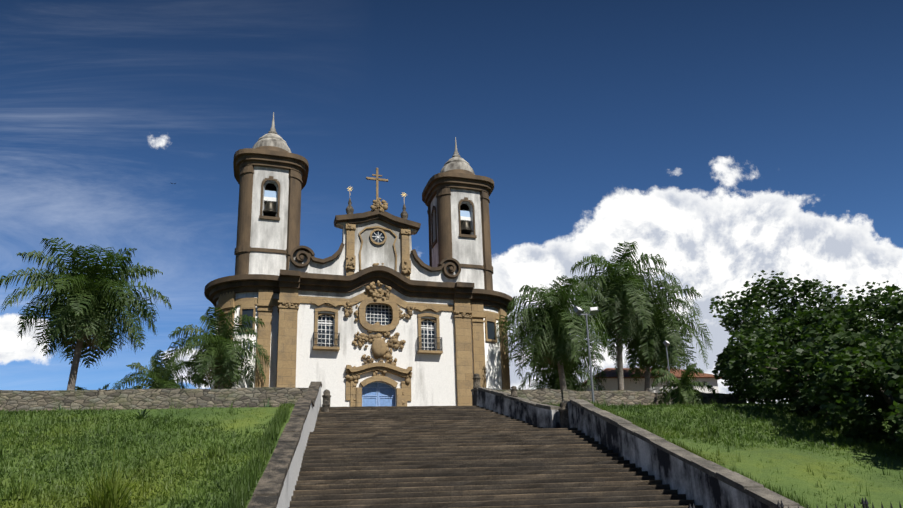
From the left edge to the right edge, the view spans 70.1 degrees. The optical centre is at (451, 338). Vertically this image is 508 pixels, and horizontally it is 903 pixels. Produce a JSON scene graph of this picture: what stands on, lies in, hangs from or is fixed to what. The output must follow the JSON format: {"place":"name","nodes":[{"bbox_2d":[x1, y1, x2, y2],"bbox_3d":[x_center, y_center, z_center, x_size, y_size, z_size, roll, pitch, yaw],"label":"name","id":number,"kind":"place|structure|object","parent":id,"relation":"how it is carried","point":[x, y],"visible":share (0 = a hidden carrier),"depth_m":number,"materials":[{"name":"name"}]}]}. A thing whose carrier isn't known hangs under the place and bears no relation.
{"place":"outdoors","nodes":[
{"label":"outdoors","id":0,"kind":"place"},
{"bbox_2d":[0,403,293,507],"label":"lawn","id":1,"kind":"structure","parent":0,"point":[267,411],"depth_m":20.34,"materials":[{"name":"green plant"}]},
{"bbox_2d":[0,460,39,498],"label":"grass clump","id":2,"kind":"object","parent":1,"relation":"on","point":[17,492],"visible":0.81,"depth_m":14.84,"materials":[{"name":"green plant"}]},
{"bbox_2d":[76,424,157,507],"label":"grass clump","id":3,"kind":"object","parent":1,"relation":"on","point":[108,495],"visible":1,"depth_m":13.89,"materials":[{"name":"green plant"}]},
{"bbox_2d":[133,406,151,418],"bbox_3d":[-11.573,2.732,24.063,0.739,0.506,0.860,-3,-14,5],"label":"agave plant","id":4,"kind":"object","parent":1,"relation":"on","point":[142,414],"visible":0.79,"depth_m":24.01,"materials":[{"name":"green plant"}]},
{"bbox_2d":[203,430,228,456],"bbox_3d":[-6.928,3.082,18.992,0.922,0.795,1.000,-3,-14,6],"label":"grass clump","id":5,"kind":"object","parent":1,"relation":"on","point":[216,452],"visible":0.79,"depth_m":18.93,"materials":[{"name":"green plant"}]},
{"bbox_2d":[218,401,294,507],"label":"edge grass","id":6,"kind":"structure","parent":1,"relation":"on","point":[263,446],"depth_m":17.82,"materials":[{"name":"green plant"}]},
{"bbox_2d":[249,166,288,275],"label":"tower wall","id":7,"kind":"structure","parent":0,"point":[269,234],"depth_m":52.96,"materials":[{"name":"white paint"}]},
{"bbox_2d":[211,220,501,406],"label":"church walls","id":8,"kind":"structure","parent":0,"point":[433,380],"depth_m":51.00,"materials":[{"name":"white paint"}]},
{"bbox_2d":[233,148,308,274],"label":"bell tower trim","id":9,"kind":"structure","parent":8,"relation":"on","point":[246,161],"depth_m":53.61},
{"bbox_2d":[263,201,276,216],"bbox_3d":[-15.189,-10.932,53.843,1.411,1.162,1.411,0,-14,-9],"label":"church bell","id":10,"kind":"object","parent":9,"relation":"attached to","point":[269,209],"visible":0.83,"depth_m":53.54,"materials":[{"name":"grey metal"}]},
{"bbox_2d":[264,190,276,202],"bbox_3d":[-15.222,-11.957,54.097,1.500,0.950,0.260,2,-15,-17],"label":"church bell yoke","id":11,"kind":"object","parent":9,"relation":"attached to","point":[270,196],"visible":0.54,"depth_m":53.99,"materials":[{"name":"white"}]},
{"bbox_2d":[253,112,290,152],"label":"church dome","id":12,"kind":"structure","parent":9,"relation":"on","point":[272,140],"depth_m":55.91,"materials":[{"name":"white stone"}]},
{"bbox_2d":[346,198,353,213],"bbox_3d":[-8.391,-10.680,53.087,0.673,2.050,0.673,0,-14,-9],"label":"finial","id":13,"kind":"object","parent":8,"relation":"on","point":[349,209],"visible":0.71,"depth_m":52.87,"materials":[{"name":"stone"}]},
{"bbox_2d":[214,224,510,406],"bbox_3d":[-7.126,0.026,54.996,25.071,17.115,11.589,0,-14,-9],"label":"tan church stone","id":14,"kind":"object","parent":8,"relation":"attached to","point":[265,301],"visible":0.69,"depth_m":50.71,"materials":[{"name":"beige stone"}]},
{"bbox_2d":[282,198,470,406],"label":"church carvings","id":15,"kind":"object","parent":8,"relation":"attached to","point":[379,347],"visible":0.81,"depth_m":50.54,"materials":[{"name":"beige stone"}]},
{"bbox_2d":[313,332,442,350],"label":"window balustrades","id":16,"kind":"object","parent":8,"relation":"attached to","point":[418,348],"depth_m":51.08,"materials":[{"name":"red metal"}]},
{"bbox_2d":[362,382,394,405],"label":"church door leaves","id":17,"kind":"object","parent":8,"relation":"in","point":[383,401],"visible":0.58,"depth_m":50.10,"materials":[{"name":"blue wood"}]},
{"bbox_2d":[362,383,393,406],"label":"church door mouldings","id":18,"kind":"object","parent":17,"relation":"attached to","point":[377,395],"visible":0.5,"depth_m":50.01,"materials":[{"name":"blue wood"}]},
{"bbox_2d":[400,204,407,218],"bbox_3d":[-3.988,-10.492,54.406,0.673,2.050,0.673,0,-14,-9],"label":"finial","id":19,"kind":"object","parent":8,"relation":"on","point":[404,214],"visible":0.71,"depth_m":54.17,"materials":[{"name":"stone"}]},
{"bbox_2d":[422,172,493,289],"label":"bell tower trim","id":20,"kind":"structure","parent":8,"relation":"on","point":[441,185],"depth_m":58.63,"materials":[{"name":"brown stone"}]},
{"bbox_2d":[440,137,474,174],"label":"church dome","id":21,"kind":"structure","parent":20,"relation":"on","point":[456,163],"depth_m":60.83,"materials":[{"name":"white stone"}]},
{"bbox_2d":[460,210,470,221],"bbox_3d":[1.241,-11.253,59.030,1.500,0.950,0.260,2,-15,-17],"label":"church bell yoke","id":22,"kind":"object","parent":20,"relation":"attached to","point":[465,215],"visible":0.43,"depth_m":58.92,"materials":[{"name":"white"}]},
{"bbox_2d":[461,220,472,234],"bbox_3d":[1.273,-10.228,58.777,1.411,1.162,1.411,0,-14,-9],"label":"church bell","id":23,"kind":"object","parent":20,"relation":"attached to","point":[465,227],"visible":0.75,"depth_m":58.45,"materials":[{"name":"grey metal"}]},
{"bbox_2d":[204,209,514,350],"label":"molding","id":24,"kind":"structure","parent":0,"point":[307,281],"depth_m":51.58,"materials":[{"name":"brown stone"}]},
{"bbox_2d":[318,233,435,349],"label":"church mullions","id":25,"kind":"object","parent":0,"point":[385,321],"visible":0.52,"depth_m":51.56,"materials":[{"name":"white wood"}]},
{"bbox_2d":[366,168,387,209],"bbox_3d":[-6.263,-12.461,54.260,1.668,4.340,1.070,13,-21,-47],"label":"cross","id":26,"kind":"object","parent":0,"point":[376,179],"visible":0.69,"depth_m":54.40,"materials":[{"name":"brown stone"}]},
{"bbox_2d":[0,0,902,402],"label":"sky","id":27,"kind":"structure","parent":0,"point":[731,141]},
{"bbox_2d":[431,188,483,288],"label":"tower wall","id":28,"kind":"structure","parent":0,"point":[467,250],"depth_m":58.15,"materials":[{"name":"white paint"}]},
{"bbox_2d":[288,406,702,507],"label":"stairs","id":29,"kind":"structure","parent":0,"point":[419,457],"depth_m":21.40,"materials":[{"name":"stone"}]},
{"bbox_2d":[322,400,329,411],"bbox_3d":[-6.432,3.544,32.872,0.408,0.816,0.398,0,-14,-9],"label":"bollard","id":30,"kind":"object","parent":29,"relation":"on","point":[325,406],"visible":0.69,"depth_m":32.76,"materials":[{"name":"stone"}]},
{"bbox_2d":[322,389,330,406],"bbox_3d":[-6.633,3.250,34.166,0.480,1.122,0.468,0,-14,-9],"label":"stone finial","id":31,"kind":"object","parent":29,"relation":"on","point":[326,395],"visible":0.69,"depth_m":34.06,"materials":[{"name":"stone"}]},
{"bbox_2d":[471,387,560,427],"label":"stair wall","id":32,"kind":"structure","parent":29,"relation":"on","point":[531,412],"depth_m":31.80,"materials":[{"name":"concrete"}]},
{"bbox_2d":[472,373,480,388],"bbox_3d":[1.425,2.391,36.393,0.480,0.867,0.468,0,-14,-9],"label":"stone finial","id":33,"kind":"object","parent":32,"relation":"on","point":[476,378],"visible":0.96,"depth_m":36.23,"materials":[{"name":"stone"}]},
{"bbox_2d":[510,386,517,396],"bbox_3d":[3.179,2.687,32.736,0.384,0.561,0.374,0,-14,-9],"label":"bollard","id":34,"kind":"object","parent":32,"relation":"on","point":[513,389],"visible":0.96,"depth_m":32.60,"materials":[{"name":"stone"}]},
{"bbox_2d":[558,400,569,427],"bbox_3d":[5.133,3.439,28.838,0.648,1.377,0.632,0,-14,-9],"label":"stone pillar","id":35,"kind":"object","parent":29,"relation":"on","point":[564,416],"visible":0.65,"depth_m":28.62,"materials":[{"name":"stone"}]},
{"bbox_2d":[567,400,573,427],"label":"pillar","id":36,"kind":"structure","parent":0,"point":[570,415],"depth_m":28.31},
{"bbox_2d":[581,378,718,392],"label":"house walls","id":37,"kind":"structure","parent":0,"point":[610,384],"depth_m":64.00,"materials":[{"name":"white paint"}]},
{"bbox_2d":[574,368,721,390],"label":"house roof","id":38,"kind":"structure","parent":37,"relation":"on","point":[610,372],"depth_m":65.16,"materials":[{"name":"brown tile"}]},
{"bbox_2d":[543,399,902,507],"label":"lawn","id":39,"kind":"structure","parent":0,"point":[784,462],"depth_m":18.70,"materials":[{"name":"green plant"}]},
{"bbox_2d":[573,306,597,401],"bbox_3d":[7.717,1.234,35.806,1.511,6.260,0.564,0,-14,-9],"label":"lamp post","id":40,"kind":"object","parent":39,"relation":"on","point":[579,310],"visible":0.94,"depth_m":36.21,"materials":[{"name":"grey metal"}]},
{"bbox_2d":[493,388,746,405],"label":"retaining wall","id":41,"kind":"structure","parent":39,"relation":"on","point":[547,396],"depth_m":38.13,"materials":[{"name":"stone"}]},
{"bbox_2d":[650,363,719,405],"bbox_3d":[12.595,2.839,34.816,3.542,3.057,3.216,-10,-16,29],"label":"palm sapling","id":42,"kind":"object","parent":39,"relation":"on","point":[682,391],"visible":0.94,"depth_m":34.46,"materials":[{"name":"green plant"}]},
{"bbox_2d":[701,413,719,435],"bbox_3d":[9.260,3.065,23.236,0.996,0.880,0.923,-3,-14,5],"label":"grass clump","id":43,"kind":"object","parent":39,"relation":"on","point":[714,430],"visible":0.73,"depth_m":23.03,"materials":[{"name":"green plant"}]},
{"bbox_2d":[712,345,777,403],"bbox_3d":[18.348,2.608,39.541,5.593,5.203,4.367,8,-17,-33],"label":"bush","id":44,"kind":"object","parent":39,"relation":"on","point":[748,397],"visible":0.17,"depth_m":38.68,"materials":[{"name":"green plant"}]},
{"bbox_2d":[720,308,832,402],"bbox_3d":[16.711,1.327,31.652,6.616,5.412,5.638,-4,-14,10],"label":"tree","id":45,"kind":"object","parent":39,"relation":"on","point":[749,338],"visible":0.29,"depth_m":31.27,"materials":[{"name":"green plant"}]},
{"bbox_2d":[709,270,867,402],"bbox_3d":[18.608,0.410,36.194,7.254,8.492,9.814,-7,-15,21],"label":"tree","id":46,"kind":"object","parent":39,"relation":"on","point":[754,311],"visible":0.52,"depth_m":35.27,"materials":[{"name":"green plant"}]},
{"bbox_2d":[740,310,887,420],"bbox_3d":[15.689,1.433,27.070,5.663,5.213,5.484,5,-15,-25],"label":"bush","id":47,"kind":"object","parent":39,"relation":"on","point":[796,368],"visible":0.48,"depth_m":26.88,"materials":[{"name":"green plant"}]},
{"bbox_2d":[799,332,902,444],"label":"bush","id":48,"kind":"object","parent":39,"relation":"on","point":[856,371],"visible":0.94,"depth_m":22.29,"materials":[{"name":"green plant"}]},
{"bbox_2d":[799,281,902,395],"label":"tree","id":49,"kind":"object","parent":39,"relation":"on","point":[871,303],"visible":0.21,"depth_m":33.28,"materials":[{"name":"green plant"}]},
{"bbox_2d":[848,296,902,401],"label":"tree","id":50,"kind":"object","parent":39,"relation":"on","point":[895,307],"visible":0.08,"depth_m":27.02,"materials":[{"name":"green plant"}]},
{"bbox_2d":[883,374,902,445],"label":"bush","id":51,"kind":"object","parent":39,"relation":"on","point":[894,418],"visible":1,"depth_m":19.72,"materials":[{"name":"green plant"}]},
{"bbox_3d":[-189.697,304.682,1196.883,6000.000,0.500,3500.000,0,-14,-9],"label":"ground","id":52,"kind":"structure","parent":0,"visible":0},
{"bbox_2d":[247,382,321,507],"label":"stair wall","id":53,"kind":"structure","parent":52,"relation":"on","point":[275,487],"depth_m":18.25,"materials":[{"name":"concrete"}]},
{"bbox_2d":[571,399,803,507],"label":"stair wall","id":54,"kind":"structure","parent":52,"relation":"on","point":[699,480],"depth_m":19.36,"materials":[{"name":"grey concrete"}]},
{"bbox_2d":[597,497,901,507],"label":"grass","id":55,"kind":"structure","parent":52,"relation":"on","point":[865,503],"depth_m":13.07,"materials":[{"name":"green plant"}]},
{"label":"churchyard terrace","id":56,"kind":"structure","parent":0,"visible":0},
{"bbox_2d":[0,237,171,389],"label":"palm","id":57,"kind":"object","parent":56,"relation":"on","point":[94,298],"visible":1,"depth_m":45.23,"materials":[{"name":"green plant"}]},
{"bbox_2d":[75,383,109,389],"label":"palm","id":58,"kind":"object","parent":56,"relation":"on","point":[80,388],"visible":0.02,"depth_m":53.42,"materials":[{"name":"green plant"}]},
{"bbox_2d":[0,387,307,411],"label":"retaining wall","id":59,"kind":"structure","parent":56,"relation":"on","point":[121,399],"depth_m":33.18,"materials":[{"name":"stone"}]},
{"bbox_2d":[110,349,210,389],"bbox_3d":[-24.654,5.445,54.824,7.923,8.588,7.542,12,-19,-44],"label":"palm","id":60,"kind":"object","parent":56,"relation":"on","point":[156,373],"visible":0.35,"depth_m":54.68,"materials":[{"name":"green plant"}]},
{"bbox_2d":[163,305,271,388],"bbox_3d":[-16.597,2.225,45.431,7.345,9.832,6.915,0,-14,-9],"label":"palm tree","id":61,"kind":"object","parent":56,"relation":"on","point":[216,353],"visible":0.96,"depth_m":45.09,"materials":[{"name":"green plant"}]},
{"bbox_2d":[493,275,612,389],"bbox_3d":[8.723,1.542,53.819,10.344,13.645,10.520,0,-14,-9],"label":"palm","id":62,"kind":"object","parent":56,"relation":"on","point":[554,327],"visible":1,"depth_m":52.98,"materials":[{"name":"green plant"}]},
{"bbox_2d":[518,346,606,390],"bbox_3d":[10.404,4.657,60.468,8.686,10.690,8.198,-11,-17,33],"label":"bush","id":63,"kind":"object","parent":56,"relation":"on","point":[572,384],"visible":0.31,"depth_m":59.85,"materials":[{"name":"green plant"}]},
{"bbox_2d":[567,242,682,389],"bbox_3d":[16.100,0.314,59.505,10.386,18.310,11.240,0,-14,-9],"label":"palm","id":64,"kind":"object","parent":56,"relation":"on","point":[623,291],"visible":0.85,"depth_m":58.59,"materials":[{"name":"green plant"}]},
{"bbox_2d":[602,280,712,391],"bbox_3d":[19.291,2.057,60.749,10.257,15.335,10.678,0,-14,-9],"label":"palm","id":65,"kind":"object","parent":56,"relation":"on","point":[649,352],"visible":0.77,"depth_m":59.64,"materials":[{"name":"green plant"}]},
{"bbox_2d":[663,340,669,382],"bbox_3d":[16.430,3.336,48.137,0.440,6.560,0.380,11,-19,-43],"label":"lamp post","id":66,"kind":"object","parent":56,"relation":"on","point":[666,343],"visible":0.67,"depth_m":48.70,"materials":[{"name":"grey metal"}]}
]}

